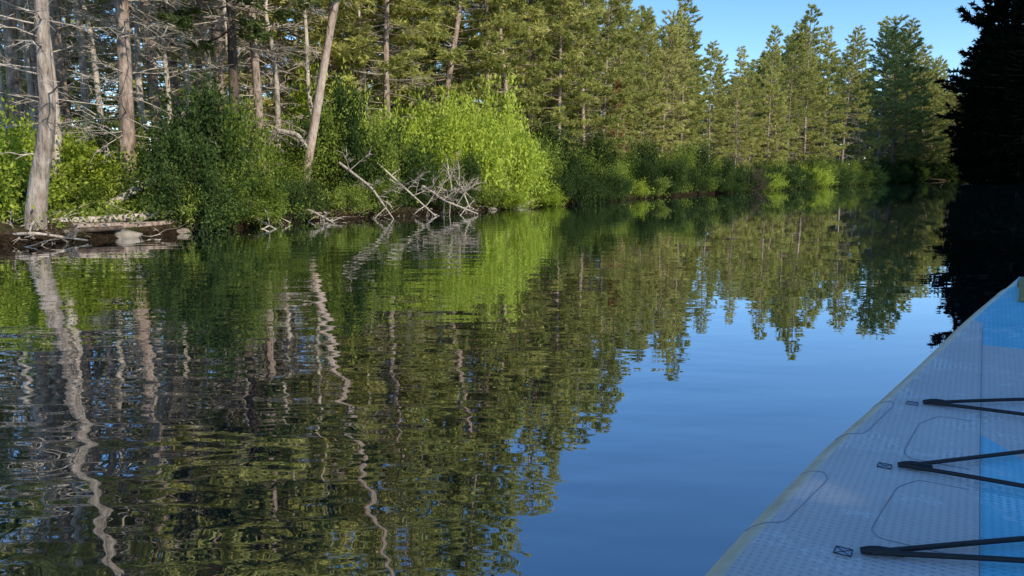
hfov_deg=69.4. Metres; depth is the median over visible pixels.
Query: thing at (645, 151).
shrub
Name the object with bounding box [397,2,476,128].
pine tree
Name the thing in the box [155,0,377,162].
pine tree
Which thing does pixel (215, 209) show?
shrub
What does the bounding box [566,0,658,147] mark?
pine tree
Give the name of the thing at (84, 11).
dead tree
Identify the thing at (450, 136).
shrub
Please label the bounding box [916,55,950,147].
pine tree
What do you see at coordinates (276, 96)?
dead tree
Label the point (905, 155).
pine tree
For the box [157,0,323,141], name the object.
pine tree
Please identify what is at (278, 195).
shrub
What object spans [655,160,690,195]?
shrub
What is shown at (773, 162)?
shrub
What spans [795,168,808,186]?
shrub
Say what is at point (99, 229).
fallen log
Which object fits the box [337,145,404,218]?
fallen branch
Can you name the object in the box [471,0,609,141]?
pine tree
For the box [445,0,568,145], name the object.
pine tree
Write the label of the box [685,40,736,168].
pine tree
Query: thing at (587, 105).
pine tree
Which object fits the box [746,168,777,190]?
shrub
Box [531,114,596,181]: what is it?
shrub
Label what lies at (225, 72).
pine tree
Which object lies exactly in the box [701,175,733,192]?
shrub
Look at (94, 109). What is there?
pine tree
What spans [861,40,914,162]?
pine tree
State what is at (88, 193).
shrub
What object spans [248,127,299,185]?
shrub
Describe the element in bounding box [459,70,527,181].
shrub
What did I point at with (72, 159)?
shrub
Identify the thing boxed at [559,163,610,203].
shrub
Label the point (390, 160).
shrub
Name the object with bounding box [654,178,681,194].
shrub
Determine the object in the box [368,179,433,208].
shrub
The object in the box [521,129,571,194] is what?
shrub
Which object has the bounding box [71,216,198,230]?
fallen log
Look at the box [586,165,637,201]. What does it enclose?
shrub
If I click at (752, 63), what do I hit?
pine tree
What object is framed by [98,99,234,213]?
shrub
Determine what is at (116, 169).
shrub
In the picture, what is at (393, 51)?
pine tree
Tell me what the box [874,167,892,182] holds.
shrub
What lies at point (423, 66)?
pine tree
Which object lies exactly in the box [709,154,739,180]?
shrub
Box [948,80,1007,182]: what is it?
fir tree
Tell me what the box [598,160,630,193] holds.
shrub
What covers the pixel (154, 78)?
pine tree
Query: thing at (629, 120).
pine tree
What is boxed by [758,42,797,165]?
pine tree
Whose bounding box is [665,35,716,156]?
pine tree
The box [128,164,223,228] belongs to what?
shrub
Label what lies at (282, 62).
dead tree
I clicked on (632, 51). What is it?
pine tree
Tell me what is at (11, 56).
pine tree
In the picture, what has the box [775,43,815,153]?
pine tree
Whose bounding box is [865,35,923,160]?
pine tree
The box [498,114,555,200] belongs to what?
shrub
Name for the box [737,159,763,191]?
shrub
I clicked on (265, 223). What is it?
fallen branch
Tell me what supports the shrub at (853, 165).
on the ground
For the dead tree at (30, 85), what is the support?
on the ground
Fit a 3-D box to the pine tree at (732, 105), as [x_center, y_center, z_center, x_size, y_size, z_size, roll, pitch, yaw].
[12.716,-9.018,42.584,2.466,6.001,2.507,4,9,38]
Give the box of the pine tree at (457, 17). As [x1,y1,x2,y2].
[371,0,518,125]
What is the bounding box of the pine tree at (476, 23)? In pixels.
[426,0,526,127]
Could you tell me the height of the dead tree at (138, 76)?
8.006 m
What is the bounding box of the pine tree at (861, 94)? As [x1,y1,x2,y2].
[822,38,872,164]
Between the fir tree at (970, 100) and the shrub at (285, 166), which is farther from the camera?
the fir tree at (970, 100)
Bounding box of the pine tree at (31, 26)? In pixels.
[0,0,92,132]
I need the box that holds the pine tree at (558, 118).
[509,0,608,158]
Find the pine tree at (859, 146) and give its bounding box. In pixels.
[831,25,890,175]
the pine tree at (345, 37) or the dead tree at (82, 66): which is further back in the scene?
the pine tree at (345, 37)
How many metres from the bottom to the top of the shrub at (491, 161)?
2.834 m
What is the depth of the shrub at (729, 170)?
29.55 m
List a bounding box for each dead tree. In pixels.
[0,0,78,151]
[0,0,104,150]
[1,0,158,190]
[2,0,166,150]
[33,0,139,160]
[62,0,198,155]
[107,0,241,134]
[108,2,219,145]
[133,0,273,118]
[186,0,278,150]
[206,0,317,158]
[243,20,302,98]
[260,0,335,144]
[301,0,352,195]
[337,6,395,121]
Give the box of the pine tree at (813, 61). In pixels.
[775,2,841,167]
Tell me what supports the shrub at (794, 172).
on the ground
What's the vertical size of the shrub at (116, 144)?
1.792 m
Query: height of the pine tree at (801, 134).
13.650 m
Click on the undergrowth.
(74, 211)
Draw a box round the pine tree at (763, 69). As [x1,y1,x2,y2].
[743,66,785,164]
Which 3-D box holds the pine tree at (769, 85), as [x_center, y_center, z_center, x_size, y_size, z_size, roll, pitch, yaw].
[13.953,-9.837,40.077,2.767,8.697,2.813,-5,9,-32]
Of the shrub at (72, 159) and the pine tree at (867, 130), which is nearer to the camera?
the shrub at (72, 159)
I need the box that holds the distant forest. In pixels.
[0,0,961,180]
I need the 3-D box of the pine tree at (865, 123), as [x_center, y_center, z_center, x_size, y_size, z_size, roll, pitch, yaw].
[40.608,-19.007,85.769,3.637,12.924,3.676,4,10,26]
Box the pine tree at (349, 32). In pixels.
[270,2,389,103]
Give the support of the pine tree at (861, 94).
on the ground
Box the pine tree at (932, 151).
[895,44,951,163]
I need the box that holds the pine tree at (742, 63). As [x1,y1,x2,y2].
[712,45,758,168]
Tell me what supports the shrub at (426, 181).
on the ground
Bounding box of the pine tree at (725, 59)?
[702,49,729,119]
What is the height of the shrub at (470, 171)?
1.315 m
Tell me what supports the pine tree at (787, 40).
on the ground
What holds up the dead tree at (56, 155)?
on the ground
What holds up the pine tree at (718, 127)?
on the ground
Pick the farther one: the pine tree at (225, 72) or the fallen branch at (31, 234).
the pine tree at (225, 72)
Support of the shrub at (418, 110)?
on the ground
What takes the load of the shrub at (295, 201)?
on the ground
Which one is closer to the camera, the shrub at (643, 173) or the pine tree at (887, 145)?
the shrub at (643, 173)
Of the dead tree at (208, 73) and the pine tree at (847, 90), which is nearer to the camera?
the dead tree at (208, 73)
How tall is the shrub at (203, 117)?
2.442 m
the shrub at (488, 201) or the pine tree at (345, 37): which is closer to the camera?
the shrub at (488, 201)
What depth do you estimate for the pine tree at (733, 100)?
34.57 m
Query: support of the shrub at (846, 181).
on the ground
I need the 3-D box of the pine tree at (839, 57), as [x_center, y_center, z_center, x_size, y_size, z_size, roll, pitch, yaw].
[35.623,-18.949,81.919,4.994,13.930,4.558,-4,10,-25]
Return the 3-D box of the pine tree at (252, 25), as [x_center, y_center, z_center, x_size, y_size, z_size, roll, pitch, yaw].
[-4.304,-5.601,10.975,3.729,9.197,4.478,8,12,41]
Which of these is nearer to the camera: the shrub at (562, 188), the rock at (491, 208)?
the rock at (491, 208)
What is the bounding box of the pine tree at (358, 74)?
[334,4,396,107]
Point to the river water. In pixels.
(690, 385)
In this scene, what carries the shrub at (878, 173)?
on the ground
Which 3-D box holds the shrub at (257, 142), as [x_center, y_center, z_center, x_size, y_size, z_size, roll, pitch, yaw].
[-3.961,-1.829,10.405,1.369,2.330,1.350,-8,12,-44]
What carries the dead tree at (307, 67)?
on the ground
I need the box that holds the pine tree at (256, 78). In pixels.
[200,0,309,179]
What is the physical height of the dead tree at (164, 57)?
7.003 m
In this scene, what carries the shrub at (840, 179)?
on the ground
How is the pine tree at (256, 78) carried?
on the ground
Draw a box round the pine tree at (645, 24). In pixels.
[624,9,672,160]
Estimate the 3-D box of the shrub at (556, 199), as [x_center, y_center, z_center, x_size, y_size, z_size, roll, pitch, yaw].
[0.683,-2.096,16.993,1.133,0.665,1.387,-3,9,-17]
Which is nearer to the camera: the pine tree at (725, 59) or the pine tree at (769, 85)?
the pine tree at (769, 85)
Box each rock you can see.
[114,229,142,238]
[177,228,189,233]
[488,206,496,209]
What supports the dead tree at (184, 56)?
on the ground
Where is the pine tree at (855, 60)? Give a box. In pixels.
[831,55,861,165]
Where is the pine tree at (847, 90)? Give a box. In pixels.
[826,62,861,157]
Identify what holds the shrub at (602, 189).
on the ground
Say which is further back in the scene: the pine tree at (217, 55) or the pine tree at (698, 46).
the pine tree at (698, 46)
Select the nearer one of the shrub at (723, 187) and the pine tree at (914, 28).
the shrub at (723, 187)
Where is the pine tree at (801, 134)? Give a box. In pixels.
[792,31,825,158]
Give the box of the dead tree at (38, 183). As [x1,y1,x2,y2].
[0,0,133,229]
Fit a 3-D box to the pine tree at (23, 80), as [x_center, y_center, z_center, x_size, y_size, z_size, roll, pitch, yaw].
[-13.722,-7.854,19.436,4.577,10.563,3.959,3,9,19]
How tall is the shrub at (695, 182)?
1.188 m
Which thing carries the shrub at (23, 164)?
on the ground
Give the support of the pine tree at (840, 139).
on the ground
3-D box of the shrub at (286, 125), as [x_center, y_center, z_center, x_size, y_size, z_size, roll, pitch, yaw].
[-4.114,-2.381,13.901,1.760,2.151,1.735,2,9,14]
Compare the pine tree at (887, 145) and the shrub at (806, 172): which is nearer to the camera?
the shrub at (806, 172)
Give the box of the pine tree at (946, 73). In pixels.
[938,72,948,148]
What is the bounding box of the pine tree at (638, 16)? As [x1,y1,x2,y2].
[609,4,679,157]
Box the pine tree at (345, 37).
[303,7,381,114]
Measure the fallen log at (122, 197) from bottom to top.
0.907 m
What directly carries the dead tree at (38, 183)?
on the ground
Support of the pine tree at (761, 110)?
on the ground
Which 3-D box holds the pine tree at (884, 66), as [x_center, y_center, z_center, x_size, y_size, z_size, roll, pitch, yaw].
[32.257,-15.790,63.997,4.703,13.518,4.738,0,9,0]
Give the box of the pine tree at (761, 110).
[730,69,767,168]
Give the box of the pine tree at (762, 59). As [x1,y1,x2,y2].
[741,56,774,165]
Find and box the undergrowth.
[0,180,828,246]
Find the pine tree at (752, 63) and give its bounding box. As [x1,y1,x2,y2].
[742,60,762,124]
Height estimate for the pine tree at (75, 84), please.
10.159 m
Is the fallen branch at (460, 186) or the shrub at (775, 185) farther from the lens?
the shrub at (775, 185)
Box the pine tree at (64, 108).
[0,0,117,143]
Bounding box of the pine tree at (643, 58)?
[632,8,664,144]
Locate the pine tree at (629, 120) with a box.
[587,0,664,157]
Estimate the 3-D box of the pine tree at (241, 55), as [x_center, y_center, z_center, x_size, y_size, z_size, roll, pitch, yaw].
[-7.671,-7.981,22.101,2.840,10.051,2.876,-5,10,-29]
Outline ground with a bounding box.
[0,177,1023,246]
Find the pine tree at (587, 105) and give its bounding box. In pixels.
[538,11,599,154]
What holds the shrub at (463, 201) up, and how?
on the ground
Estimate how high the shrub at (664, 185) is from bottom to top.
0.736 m
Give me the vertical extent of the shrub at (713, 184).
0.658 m
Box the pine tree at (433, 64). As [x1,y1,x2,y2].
[406,2,492,131]
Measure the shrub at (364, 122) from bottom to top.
3.394 m
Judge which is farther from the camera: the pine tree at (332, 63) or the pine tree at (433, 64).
the pine tree at (433, 64)
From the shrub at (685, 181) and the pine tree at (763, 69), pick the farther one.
the pine tree at (763, 69)
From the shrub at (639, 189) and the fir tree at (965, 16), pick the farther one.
the fir tree at (965, 16)
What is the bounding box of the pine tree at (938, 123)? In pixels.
[914,90,949,178]
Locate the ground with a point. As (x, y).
(7, 236)
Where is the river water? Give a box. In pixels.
[0,181,1023,575]
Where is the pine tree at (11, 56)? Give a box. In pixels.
[0,0,98,158]
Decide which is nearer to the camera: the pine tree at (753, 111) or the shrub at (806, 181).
the shrub at (806, 181)
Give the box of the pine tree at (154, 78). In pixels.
[63,0,250,140]
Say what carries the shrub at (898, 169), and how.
on the ground
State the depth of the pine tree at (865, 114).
77.18 m
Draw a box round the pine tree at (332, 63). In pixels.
[242,0,431,131]
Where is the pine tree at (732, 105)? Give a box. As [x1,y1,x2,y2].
[712,81,751,165]
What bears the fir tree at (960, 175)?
on the ground
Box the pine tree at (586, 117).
[540,0,613,149]
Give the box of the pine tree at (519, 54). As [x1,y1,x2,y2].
[492,0,543,137]
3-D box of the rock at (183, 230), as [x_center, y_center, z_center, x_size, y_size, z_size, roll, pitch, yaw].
[-4.005,-0.680,8.952,0.167,0.092,0.185,8,12,43]
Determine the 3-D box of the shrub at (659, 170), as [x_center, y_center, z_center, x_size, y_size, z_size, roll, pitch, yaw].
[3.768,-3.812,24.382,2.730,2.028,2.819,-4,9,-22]
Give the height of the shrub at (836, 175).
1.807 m
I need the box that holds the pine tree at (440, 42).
[354,0,478,121]
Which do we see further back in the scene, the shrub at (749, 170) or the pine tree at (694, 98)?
the pine tree at (694, 98)
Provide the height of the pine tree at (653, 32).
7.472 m
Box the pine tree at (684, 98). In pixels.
[640,22,708,158]
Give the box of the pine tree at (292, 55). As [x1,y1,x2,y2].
[284,1,368,71]
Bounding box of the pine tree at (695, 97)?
[669,52,701,153]
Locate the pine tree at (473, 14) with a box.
[454,0,525,106]
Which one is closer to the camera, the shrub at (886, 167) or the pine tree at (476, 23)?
the pine tree at (476, 23)
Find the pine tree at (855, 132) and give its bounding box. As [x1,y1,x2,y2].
[838,97,869,165]
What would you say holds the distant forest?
on the ground
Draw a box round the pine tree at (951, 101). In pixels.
[935,93,961,178]
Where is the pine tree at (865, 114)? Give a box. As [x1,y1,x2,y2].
[847,69,884,160]
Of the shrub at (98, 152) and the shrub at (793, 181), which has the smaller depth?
the shrub at (98, 152)
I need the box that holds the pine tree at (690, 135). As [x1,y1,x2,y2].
[636,0,725,153]
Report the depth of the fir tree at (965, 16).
61.53 m
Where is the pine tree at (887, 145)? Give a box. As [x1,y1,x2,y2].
[876,75,914,164]
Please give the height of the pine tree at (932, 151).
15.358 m
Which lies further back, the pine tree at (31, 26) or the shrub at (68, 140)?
the pine tree at (31, 26)
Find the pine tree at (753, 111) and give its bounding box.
[748,80,761,161]
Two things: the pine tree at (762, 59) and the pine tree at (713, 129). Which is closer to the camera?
the pine tree at (713, 129)
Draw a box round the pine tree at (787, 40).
[757,33,813,162]
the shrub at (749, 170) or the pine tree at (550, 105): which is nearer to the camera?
the pine tree at (550, 105)
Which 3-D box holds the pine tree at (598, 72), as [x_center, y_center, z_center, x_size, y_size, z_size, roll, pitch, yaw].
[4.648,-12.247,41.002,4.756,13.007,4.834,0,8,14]
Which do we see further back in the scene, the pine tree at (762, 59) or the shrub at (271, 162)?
the pine tree at (762, 59)
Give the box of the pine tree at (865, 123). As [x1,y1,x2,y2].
[849,68,875,164]
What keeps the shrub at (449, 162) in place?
on the ground
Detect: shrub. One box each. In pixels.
[0,90,116,204]
[0,97,96,223]
[0,154,66,219]
[27,116,116,190]
[31,106,150,181]
[50,170,138,215]
[79,102,168,171]
[96,150,162,213]
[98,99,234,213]
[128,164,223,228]
[135,56,278,220]
[136,117,251,233]
[178,77,284,205]
[192,155,257,227]
[198,193,290,225]
[236,171,293,225]
[248,105,323,172]
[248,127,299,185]
[251,135,319,189]
[262,160,317,223]
[266,55,372,146]
[281,93,356,201]
[288,177,336,214]
[296,59,388,199]
[302,57,411,159]
[319,178,380,215]
[346,104,417,188]
[346,175,406,215]
[360,102,450,209]
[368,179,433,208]
[370,81,452,140]
[371,79,471,188]
[400,164,443,208]
[402,95,478,178]
[409,137,468,208]
[410,177,479,213]
[422,83,503,189]
[429,81,547,208]
[449,146,487,204]
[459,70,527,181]
[467,97,551,197]
[472,183,517,206]
[486,185,540,209]
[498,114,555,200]
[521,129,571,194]
[529,183,568,205]
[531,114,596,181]
[534,173,576,199]
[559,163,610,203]
[567,141,618,182]
[576,126,621,177]
[577,179,609,202]
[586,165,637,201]
[586,178,616,201]
[589,167,640,199]
[598,136,640,180]
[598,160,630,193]
[618,145,665,179]
[625,132,670,177]
[626,172,654,196]
[632,153,663,197]
[635,175,671,196]
[652,150,688,169]
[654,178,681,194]
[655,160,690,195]
[664,138,700,185]
[664,155,692,194]
[683,142,727,180]
[686,166,711,193]
[698,177,718,190]
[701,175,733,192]
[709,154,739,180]
[712,154,740,186]
[714,177,748,192]
[731,166,758,191]
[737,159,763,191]
[737,159,786,189]
[739,161,760,190]
[741,163,772,191]
[746,163,772,188]
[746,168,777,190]
[760,169,791,190]
[761,156,807,188]
[767,160,804,189]
[783,161,806,188]
[784,155,819,187]
[794,155,823,173]
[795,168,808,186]
[798,159,838,186]
[802,174,821,187]
[817,160,839,186]
[820,156,857,185]
[824,160,839,185]
[825,158,853,185]
[830,177,845,185]
[837,169,856,185]
[841,157,861,174]
[847,162,884,184]
[847,169,866,184]
[847,171,864,184]
[858,163,879,182]
[860,171,875,183]
[867,163,889,183]
[867,165,885,183]
[874,155,906,182]
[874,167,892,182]
[875,159,893,180]
[897,158,919,179]
[902,162,924,181]
[922,163,930,180]
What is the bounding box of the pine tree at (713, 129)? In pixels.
[710,77,760,162]
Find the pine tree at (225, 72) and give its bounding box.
[161,9,274,137]
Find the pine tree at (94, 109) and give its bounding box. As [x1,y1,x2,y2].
[0,0,148,150]
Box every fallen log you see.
[6,210,121,243]
[48,206,173,222]
[58,171,166,213]
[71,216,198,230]
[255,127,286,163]
[276,128,307,147]
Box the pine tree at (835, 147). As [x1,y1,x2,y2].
[807,42,850,163]
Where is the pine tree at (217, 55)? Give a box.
[103,0,309,143]
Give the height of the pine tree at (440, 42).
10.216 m
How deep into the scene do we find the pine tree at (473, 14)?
23.05 m
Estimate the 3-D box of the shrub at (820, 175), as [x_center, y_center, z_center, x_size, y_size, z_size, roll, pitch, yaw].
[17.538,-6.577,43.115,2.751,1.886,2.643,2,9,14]
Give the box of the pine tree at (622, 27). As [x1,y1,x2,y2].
[573,0,640,137]
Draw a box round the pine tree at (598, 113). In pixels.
[536,0,638,170]
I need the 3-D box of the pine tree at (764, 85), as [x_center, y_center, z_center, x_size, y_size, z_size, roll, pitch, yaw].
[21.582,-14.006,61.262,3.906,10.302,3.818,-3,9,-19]
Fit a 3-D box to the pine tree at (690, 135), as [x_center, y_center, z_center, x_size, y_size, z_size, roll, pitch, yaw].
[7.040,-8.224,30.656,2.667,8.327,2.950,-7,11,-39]
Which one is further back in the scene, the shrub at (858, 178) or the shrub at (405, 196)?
the shrub at (858, 178)
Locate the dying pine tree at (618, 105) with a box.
[602,79,629,165]
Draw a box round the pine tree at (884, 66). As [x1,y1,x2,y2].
[852,25,912,164]
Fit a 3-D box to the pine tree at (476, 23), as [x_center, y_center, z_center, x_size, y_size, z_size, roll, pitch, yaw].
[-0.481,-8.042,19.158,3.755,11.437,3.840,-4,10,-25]
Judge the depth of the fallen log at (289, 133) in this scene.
12.05 m
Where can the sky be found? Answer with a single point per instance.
(733, 24)
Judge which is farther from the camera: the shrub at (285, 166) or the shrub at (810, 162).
the shrub at (810, 162)
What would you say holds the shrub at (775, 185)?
on the ground
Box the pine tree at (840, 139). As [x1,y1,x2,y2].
[827,79,851,162]
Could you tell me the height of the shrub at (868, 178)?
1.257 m
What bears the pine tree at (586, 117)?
on the ground
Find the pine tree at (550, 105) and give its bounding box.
[479,0,591,148]
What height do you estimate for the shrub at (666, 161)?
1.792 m
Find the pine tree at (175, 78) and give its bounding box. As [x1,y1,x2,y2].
[106,1,242,129]
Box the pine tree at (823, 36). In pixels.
[806,25,849,151]
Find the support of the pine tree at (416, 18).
on the ground
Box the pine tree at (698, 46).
[667,19,711,155]
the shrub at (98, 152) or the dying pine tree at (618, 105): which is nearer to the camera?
the shrub at (98, 152)
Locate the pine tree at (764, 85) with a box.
[753,56,785,159]
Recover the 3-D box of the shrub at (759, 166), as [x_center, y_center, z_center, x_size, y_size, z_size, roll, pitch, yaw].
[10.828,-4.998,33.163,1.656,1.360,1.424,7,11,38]
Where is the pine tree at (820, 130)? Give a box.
[806,82,834,158]
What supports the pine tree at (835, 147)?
on the ground
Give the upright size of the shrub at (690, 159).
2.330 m
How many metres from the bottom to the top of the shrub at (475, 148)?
3.394 m
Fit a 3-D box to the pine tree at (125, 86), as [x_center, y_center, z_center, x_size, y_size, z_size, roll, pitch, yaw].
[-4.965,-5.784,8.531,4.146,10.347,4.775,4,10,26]
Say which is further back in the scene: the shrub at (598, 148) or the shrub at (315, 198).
the shrub at (598, 148)
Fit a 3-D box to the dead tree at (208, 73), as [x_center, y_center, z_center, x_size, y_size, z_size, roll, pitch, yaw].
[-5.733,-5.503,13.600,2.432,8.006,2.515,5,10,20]
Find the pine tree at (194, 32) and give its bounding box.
[159,16,242,111]
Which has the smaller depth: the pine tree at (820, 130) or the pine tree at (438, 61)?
the pine tree at (438, 61)
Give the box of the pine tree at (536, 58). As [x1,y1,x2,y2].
[496,2,580,138]
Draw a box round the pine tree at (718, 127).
[710,96,740,162]
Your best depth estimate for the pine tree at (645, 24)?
27.96 m
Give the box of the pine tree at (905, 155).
[863,14,934,174]
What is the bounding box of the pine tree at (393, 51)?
[352,18,429,119]
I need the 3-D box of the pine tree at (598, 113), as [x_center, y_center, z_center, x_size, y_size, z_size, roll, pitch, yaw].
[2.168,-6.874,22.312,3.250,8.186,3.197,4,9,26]
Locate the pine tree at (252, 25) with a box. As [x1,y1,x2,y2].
[139,0,345,170]
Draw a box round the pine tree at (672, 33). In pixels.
[633,6,695,158]
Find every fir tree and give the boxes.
[932,0,1023,182]
[940,0,1022,182]
[942,31,985,182]
[947,52,1010,182]
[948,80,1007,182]
[951,0,1023,183]
[958,1,1023,171]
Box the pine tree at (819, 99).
[801,65,833,152]
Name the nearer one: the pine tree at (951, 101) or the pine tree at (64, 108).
the pine tree at (64, 108)
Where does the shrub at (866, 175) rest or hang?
on the ground
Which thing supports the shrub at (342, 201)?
on the ground
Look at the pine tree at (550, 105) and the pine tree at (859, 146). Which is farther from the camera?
the pine tree at (859, 146)
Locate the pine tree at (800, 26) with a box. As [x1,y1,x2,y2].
[766,20,831,164]
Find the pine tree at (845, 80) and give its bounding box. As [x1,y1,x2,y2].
[827,56,851,158]
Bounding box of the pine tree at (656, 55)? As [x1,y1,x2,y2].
[651,25,674,141]
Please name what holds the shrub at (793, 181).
on the ground
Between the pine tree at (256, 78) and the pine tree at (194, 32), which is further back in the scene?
the pine tree at (194, 32)
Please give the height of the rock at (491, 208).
0.116 m
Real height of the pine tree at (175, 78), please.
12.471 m
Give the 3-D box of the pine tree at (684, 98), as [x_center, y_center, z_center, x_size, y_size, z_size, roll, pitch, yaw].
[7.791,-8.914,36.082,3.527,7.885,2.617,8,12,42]
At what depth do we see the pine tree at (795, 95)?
43.29 m
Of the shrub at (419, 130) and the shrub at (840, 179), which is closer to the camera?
the shrub at (419, 130)
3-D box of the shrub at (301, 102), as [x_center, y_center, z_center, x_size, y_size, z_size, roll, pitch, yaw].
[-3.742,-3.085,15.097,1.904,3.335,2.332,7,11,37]
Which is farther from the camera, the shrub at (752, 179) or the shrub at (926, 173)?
the shrub at (926, 173)
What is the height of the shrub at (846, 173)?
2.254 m
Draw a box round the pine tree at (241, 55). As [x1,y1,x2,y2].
[208,1,286,121]
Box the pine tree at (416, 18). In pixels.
[369,0,448,118]
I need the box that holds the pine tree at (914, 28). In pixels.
[873,18,944,175]
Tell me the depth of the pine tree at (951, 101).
86.37 m
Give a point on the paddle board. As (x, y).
(918, 470)
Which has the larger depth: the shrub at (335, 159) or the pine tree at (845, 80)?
the pine tree at (845, 80)
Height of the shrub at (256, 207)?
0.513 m
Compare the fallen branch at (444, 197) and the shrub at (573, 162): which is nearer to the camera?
the fallen branch at (444, 197)
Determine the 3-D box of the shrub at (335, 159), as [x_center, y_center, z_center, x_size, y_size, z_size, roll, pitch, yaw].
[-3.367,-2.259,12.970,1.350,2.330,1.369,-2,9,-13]
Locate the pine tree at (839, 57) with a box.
[820,53,859,155]
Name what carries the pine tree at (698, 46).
on the ground
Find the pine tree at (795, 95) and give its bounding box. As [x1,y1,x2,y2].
[764,40,817,165]
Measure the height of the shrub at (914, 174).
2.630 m
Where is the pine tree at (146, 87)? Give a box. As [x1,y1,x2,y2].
[88,4,239,121]
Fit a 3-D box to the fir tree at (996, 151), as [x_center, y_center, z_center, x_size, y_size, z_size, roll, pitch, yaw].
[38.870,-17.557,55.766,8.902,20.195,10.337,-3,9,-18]
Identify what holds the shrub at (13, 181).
on the ground
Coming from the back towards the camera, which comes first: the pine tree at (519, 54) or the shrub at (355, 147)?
the pine tree at (519, 54)
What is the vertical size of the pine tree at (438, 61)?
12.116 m
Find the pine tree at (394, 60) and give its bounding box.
[321,0,452,128]
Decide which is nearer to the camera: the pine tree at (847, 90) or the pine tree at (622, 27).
the pine tree at (622, 27)
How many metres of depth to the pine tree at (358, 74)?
17.87 m
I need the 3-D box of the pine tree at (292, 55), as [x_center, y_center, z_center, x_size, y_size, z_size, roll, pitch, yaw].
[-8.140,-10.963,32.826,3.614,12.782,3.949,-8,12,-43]
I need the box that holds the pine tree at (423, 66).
[373,19,443,115]
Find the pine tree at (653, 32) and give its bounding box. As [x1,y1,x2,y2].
[625,18,669,151]
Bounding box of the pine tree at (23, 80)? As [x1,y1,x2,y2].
[0,11,34,117]
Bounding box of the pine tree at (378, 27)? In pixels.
[291,4,407,125]
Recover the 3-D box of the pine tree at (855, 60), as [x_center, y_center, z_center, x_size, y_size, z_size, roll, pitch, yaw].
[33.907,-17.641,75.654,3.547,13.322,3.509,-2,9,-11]
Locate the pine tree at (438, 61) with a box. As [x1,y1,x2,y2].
[425,8,480,101]
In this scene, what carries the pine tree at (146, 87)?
on the ground
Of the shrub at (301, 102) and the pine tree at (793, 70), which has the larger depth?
the pine tree at (793, 70)
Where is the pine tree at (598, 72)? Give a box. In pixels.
[572,5,618,138]
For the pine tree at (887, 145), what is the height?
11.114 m
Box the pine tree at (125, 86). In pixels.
[0,0,239,186]
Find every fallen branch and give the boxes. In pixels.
[13,220,87,242]
[233,201,275,228]
[290,196,343,222]
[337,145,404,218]
[377,163,444,215]
[422,163,477,214]
[441,149,485,211]
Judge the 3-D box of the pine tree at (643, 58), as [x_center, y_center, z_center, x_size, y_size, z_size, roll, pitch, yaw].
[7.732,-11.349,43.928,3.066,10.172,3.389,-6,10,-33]
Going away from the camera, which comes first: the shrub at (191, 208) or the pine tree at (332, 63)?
the shrub at (191, 208)
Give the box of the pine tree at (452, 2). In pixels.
[418,1,492,126]
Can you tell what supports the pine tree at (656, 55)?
on the ground
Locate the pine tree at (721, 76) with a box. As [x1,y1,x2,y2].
[705,67,726,162]
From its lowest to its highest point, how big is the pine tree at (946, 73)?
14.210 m
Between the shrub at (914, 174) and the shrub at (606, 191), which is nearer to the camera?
the shrub at (606, 191)
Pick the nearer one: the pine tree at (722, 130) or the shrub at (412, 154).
the shrub at (412, 154)
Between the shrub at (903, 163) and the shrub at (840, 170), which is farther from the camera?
the shrub at (903, 163)
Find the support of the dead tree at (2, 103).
on the ground
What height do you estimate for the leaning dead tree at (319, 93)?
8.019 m
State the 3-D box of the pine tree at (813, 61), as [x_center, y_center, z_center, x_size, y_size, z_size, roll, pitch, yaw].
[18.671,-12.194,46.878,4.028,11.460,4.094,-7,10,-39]
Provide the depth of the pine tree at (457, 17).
18.14 m
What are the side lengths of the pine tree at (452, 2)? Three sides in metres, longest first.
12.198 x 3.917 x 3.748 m
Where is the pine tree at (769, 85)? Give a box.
[746,25,796,169]
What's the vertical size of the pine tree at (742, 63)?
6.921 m
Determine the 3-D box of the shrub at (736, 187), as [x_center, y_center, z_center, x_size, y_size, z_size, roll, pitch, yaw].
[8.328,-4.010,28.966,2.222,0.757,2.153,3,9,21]
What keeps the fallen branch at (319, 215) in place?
on the ground
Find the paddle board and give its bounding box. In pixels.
[705,276,1023,575]
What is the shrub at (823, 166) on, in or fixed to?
on the ground
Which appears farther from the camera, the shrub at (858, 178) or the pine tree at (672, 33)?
the shrub at (858, 178)
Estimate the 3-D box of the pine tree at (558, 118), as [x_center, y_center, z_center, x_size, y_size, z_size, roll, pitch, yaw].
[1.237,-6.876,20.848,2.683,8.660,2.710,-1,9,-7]
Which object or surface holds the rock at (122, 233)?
on the ground
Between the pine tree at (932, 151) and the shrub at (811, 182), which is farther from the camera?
the pine tree at (932, 151)
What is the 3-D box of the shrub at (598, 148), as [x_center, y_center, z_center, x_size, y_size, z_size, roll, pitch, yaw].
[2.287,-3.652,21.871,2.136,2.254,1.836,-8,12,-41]
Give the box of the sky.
[1,0,996,158]
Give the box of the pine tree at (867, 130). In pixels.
[850,77,879,159]
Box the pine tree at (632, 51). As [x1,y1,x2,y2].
[596,33,642,148]
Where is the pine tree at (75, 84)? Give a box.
[22,0,206,146]
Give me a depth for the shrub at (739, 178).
30.16 m
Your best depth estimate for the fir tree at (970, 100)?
58.37 m
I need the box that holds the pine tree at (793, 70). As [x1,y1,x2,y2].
[776,36,817,140]
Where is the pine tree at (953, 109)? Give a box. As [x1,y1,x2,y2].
[937,92,961,156]
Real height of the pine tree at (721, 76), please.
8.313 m
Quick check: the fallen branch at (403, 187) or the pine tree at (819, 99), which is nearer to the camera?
the fallen branch at (403, 187)
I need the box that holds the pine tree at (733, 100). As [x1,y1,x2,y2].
[707,74,762,167]

